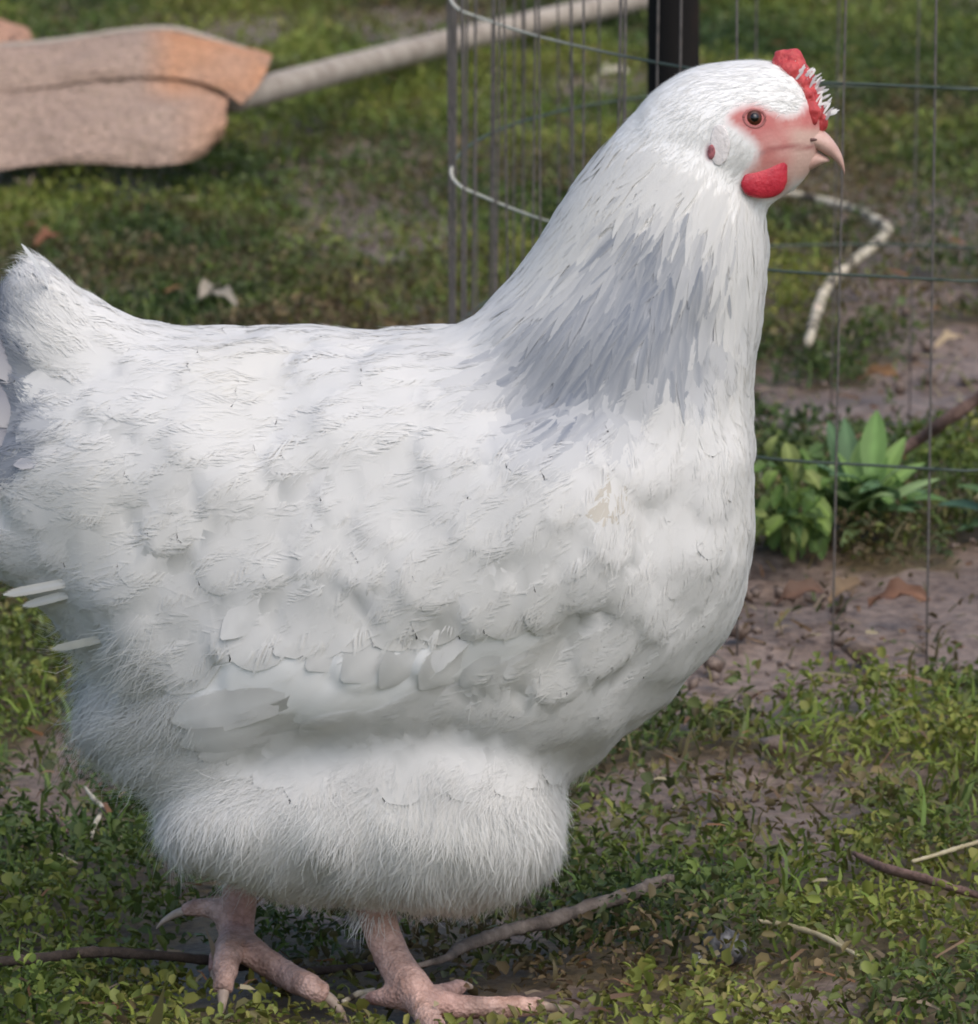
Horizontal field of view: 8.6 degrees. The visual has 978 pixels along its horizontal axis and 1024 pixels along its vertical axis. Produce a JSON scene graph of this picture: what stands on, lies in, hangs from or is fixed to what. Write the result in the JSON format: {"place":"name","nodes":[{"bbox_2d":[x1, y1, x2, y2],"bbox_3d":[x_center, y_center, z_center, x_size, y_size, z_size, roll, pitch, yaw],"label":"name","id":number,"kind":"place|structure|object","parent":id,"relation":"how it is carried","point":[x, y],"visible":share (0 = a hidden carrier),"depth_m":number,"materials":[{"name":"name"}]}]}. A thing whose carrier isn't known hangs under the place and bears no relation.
{"place":"outdoors","nodes":[
{"label":"outdoors","id":0,"kind":"place"},
{"bbox_2d":[0,0,977,1023],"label":"ground","id":1,"kind":"structure","parent":0,"point":[888,615],"depth_m":3.43,"materials":[{"name":"green plant"}]},
{"bbox_2d":[34,226,60,244],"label":"fallen leaf","id":2,"kind":"object","parent":1,"relation":"on","point":[43,234],"visible":1,"depth_m":4.60,"materials":[{"name":"brown plant"}]},
{"bbox_2d":[44,807,68,833],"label":"dry stem","id":3,"kind":"object","parent":1,"relation":"on","point":[47,811],"visible":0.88,"depth_m":3.03,"materials":[{"name":"brown plant"}]},
{"bbox_2d":[84,786,105,840],"bbox_3d":[-0.185,0.142,3.048,0.009,0.006,0.120,-1,12,-5],"label":"dry stem","id":4,"kind":"object","parent":1,"relation":"on","point":[100,815],"visible":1,"depth_m":3.04,"materials":[{"name":"white plant"}]},
{"bbox_2d":[0,946,378,974],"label":"twig","id":5,"kind":"object","parent":1,"relation":"on","point":[93,952],"visible":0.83,"depth_m":2.77,"materials":[{"name":"brown plant"}]},
{"bbox_2d":[199,279,218,299],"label":"fallen leaf","id":6,"kind":"object","parent":1,"relation":"on","point":[204,287],"visible":1,"depth_m":4.42,"materials":[{"name":"beige plant"}]},
{"bbox_2d":[209,285,236,304],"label":"fallen leaf","id":7,"kind":"object","parent":1,"relation":"on","point":[226,291],"visible":0.97,"depth_m":4.40,"materials":[{"name":"beige plant"}]},
{"bbox_2d":[0,0,647,170],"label":"shovel","id":8,"kind":"object","parent":1,"relation":"on","point":[256,87],"visible":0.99,"depth_m":4.91,"materials":[{"name":"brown wood"}]},
{"bbox_2d":[341,988,375,1002],"bbox_3d":[-0.056,0.206,2.756,0.004,0.004,0.024,8,14,33],"label":"claw","id":9,"kind":"object","parent":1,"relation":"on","point":[355,995],"visible":0.96,"depth_m":2.75},
{"bbox_2d":[0,48,844,1023],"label":"hen","id":10,"kind":"object","parent":1,"relation":"on","point":[374,630],"visible":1,"depth_m":2.69,"materials":[{"name":"white"}]},
{"bbox_2d":[0,0,977,1023],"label":"ground cover","id":11,"kind":"object","parent":1,"relation":"on","point":[870,36],"visible":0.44,"depth_m":3.82,"materials":[{"name":"green plant"}]},
{"bbox_2d":[96,138,977,911],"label":"soil crumbs","id":12,"kind":"object","parent":1,"relation":"on","point":[716,664],"visible":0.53,"depth_m":3.43,"materials":[{"name":"brown soil"}]},
{"bbox_2d":[417,874,674,967],"bbox_3d":[0.023,0.178,2.810,0.013,0.008,0.176,10,15,39],"label":"twig","id":13,"kind":"object","parent":1,"relation":"on","point":[555,918],"visible":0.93,"depth_m":2.81,"materials":[{"name":"wood"}]},
{"bbox_2d":[592,62,628,80],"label":"fallen leaf","id":14,"kind":"object","parent":1,"relation":"on","point":[614,68],"visible":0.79,"depth_m":5.35,"materials":[{"name":"beige plant"}]},
{"bbox_2d":[647,0,699,96],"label":"dark post","id":15,"kind":"object","parent":1,"relation":"on","point":[669,23],"visible":0.06,"depth_m":3.80,"materials":[{"name":"black metal"}]},
{"bbox_2d":[447,0,977,676],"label":"wire cage","id":16,"kind":"object","parent":1,"relation":"on","point":[453,8],"visible":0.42,"depth_m":3.63,"materials":[{"name":"grey metal"}]},
{"bbox_2d":[702,925,746,966],"bbox_3d":[0.103,0.190,2.825,0.020,0.020,0.018,8,14,32],"label":"stone","id":17,"kind":"object","parent":1,"relation":"on","point":[728,934],"visible":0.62,"depth_m":2.82,"materials":[{"name":"grey stone"}]},
{"bbox_2d":[770,247,808,251],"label":"dry stem","id":18,"kind":"object","parent":1,"relation":"on","point":[793,249],"visible":0.34,"depth_m":4.52,"materials":[{"name":"brown plant"}]},
{"bbox_2d":[754,435,833,562],"bbox_3d":[0.168,-0.006,3.617,0.053,0.075,0.090,0,12,0],"label":"curly weed","id":19,"kind":"object","parent":1,"relation":"on","point":[787,527],"visible":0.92,"depth_m":3.60,"materials":[{"name":"green plant"}]},
{"bbox_2d":[775,577,828,605],"bbox_3d":[0.168,0.043,3.471,0.029,0.014,0.016,0,12,0],"label":"fallen leaf","id":20,"kind":"object","parent":1,"relation":"on","point":[793,589],"visible":1,"depth_m":3.47,"materials":[{"name":"brown plant"}]},
{"bbox_2d":[756,919,860,958],"bbox_3d":[0.141,0.183,2.788,0.009,0.004,0.078,-8,14,-32],"label":"dry stem","id":21,"kind":"object","parent":1,"relation":"on","point":[821,936],"visible":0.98,"depth_m":2.79,"materials":[{"name":"plant"}]},
{"bbox_2d":[817,348,851,361],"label":"dry stem","id":22,"kind":"object","parent":1,"relation":"on","point":[822,352],"visible":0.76,"depth_m":4.26,"materials":[{"name":"brown plant"}]},
{"bbox_2d":[783,190,892,346],"bbox_3d":[0.235,-0.175,4.479,0.098,0.028,0.518,0,12,0],"label":"rope","id":23,"kind":"object","parent":1,"relation":"on","point":[860,255],"visible":0.84,"depth_m":4.45,"materials":[{"name":"white fabric"}]},
{"bbox_2d":[828,576,865,603],"bbox_3d":[0.194,0.042,3.485,0.029,0.013,0.014,-6,14,-28],"label":"fallen leaf","id":24,"kind":"object","parent":1,"relation":"on","point":[850,584],"visible":0.95,"depth_m":3.48,"materials":[{"name":"beige plant"}]},
{"bbox_2d":[802,411,948,546],"bbox_3d":[0.214,-0.018,3.666,0.089,0.068,0.110,0,12,0],"label":"broad leaved weed","id":25,"kind":"object","parent":1,"relation":"on","point":[863,489],"visible":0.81,"depth_m":3.66,"materials":[{"name":"green plant"}]},
{"bbox_2d":[858,364,900,380],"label":"fallen leaf","id":26,"kind":"object","parent":1,"relation":"on","point":[885,370],"visible":1,"depth_m":4.15,"materials":[{"name":"brown plant"}]},
{"bbox_2d":[867,577,929,607],"bbox_3d":[0.220,0.045,3.471,0.033,0.018,0.019,0,12,0],"label":"fallen leaf","id":27,"kind":"object","parent":1,"relation":"on","point":[896,587],"visible":1,"depth_m":3.47,"materials":[{"name":"brown plant"}]},
{"bbox_2d":[852,851,977,898],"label":"twig","id":28,"kind":"object","parent":1,"relation":"on","point":[907,874],"visible":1,"depth_m":2.89,"materials":[{"name":"wood"}]},
{"bbox_2d":[901,391,977,457],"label":"twig","id":29,"kind":"object","parent":1,"relation":"on","point":[949,417],"visible":0.84,"depth_m":3.73,"materials":[{"name":"brown wood"}]},
{"bbox_2d":[911,840,977,862],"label":"dry stem","id":30,"kind":"object","parent":1,"relation":"on","point":[954,849],"visible":1,"depth_m":2.92,"materials":[{"name":"plant"}]},
{"bbox_2d":[935,329,963,347],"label":"fallen leaf","id":31,"kind":"object","parent":1,"relation":"on","point":[946,335],"visible":1,"depth_m":4.26,"materials":[{"name":"beige plant"}]},
{"bbox_2d":[938,484,977,530],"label":"dark leaved weed","id":32,"kind":"object","parent":1,"relation":"on","point":[964,503],"visible":1,"depth_m":3.65,"materials":[{"name":"green plant"}]},
{"bbox_2d":[687,816,702,829],"bbox_3d":[0.097,0.147,3.049,0.008,0.007,0.007,0,12,0],"label":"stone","id":33,"kind":"object","parent":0,"point":[693,827],"visible":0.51,"depth_m":3.05,"materials":[{"name":"grey stone"}]},
{"bbox_2d":[690,952,705,967],"bbox_3d":[0.091,0.196,2.816,0.007,0.008,0.009,0,12,0],"label":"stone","id":34,"kind":"object","parent":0,"point":[699,956],"visible":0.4,"depth_m":2.81,"materials":[{"name":"grey stone"}]}
]}

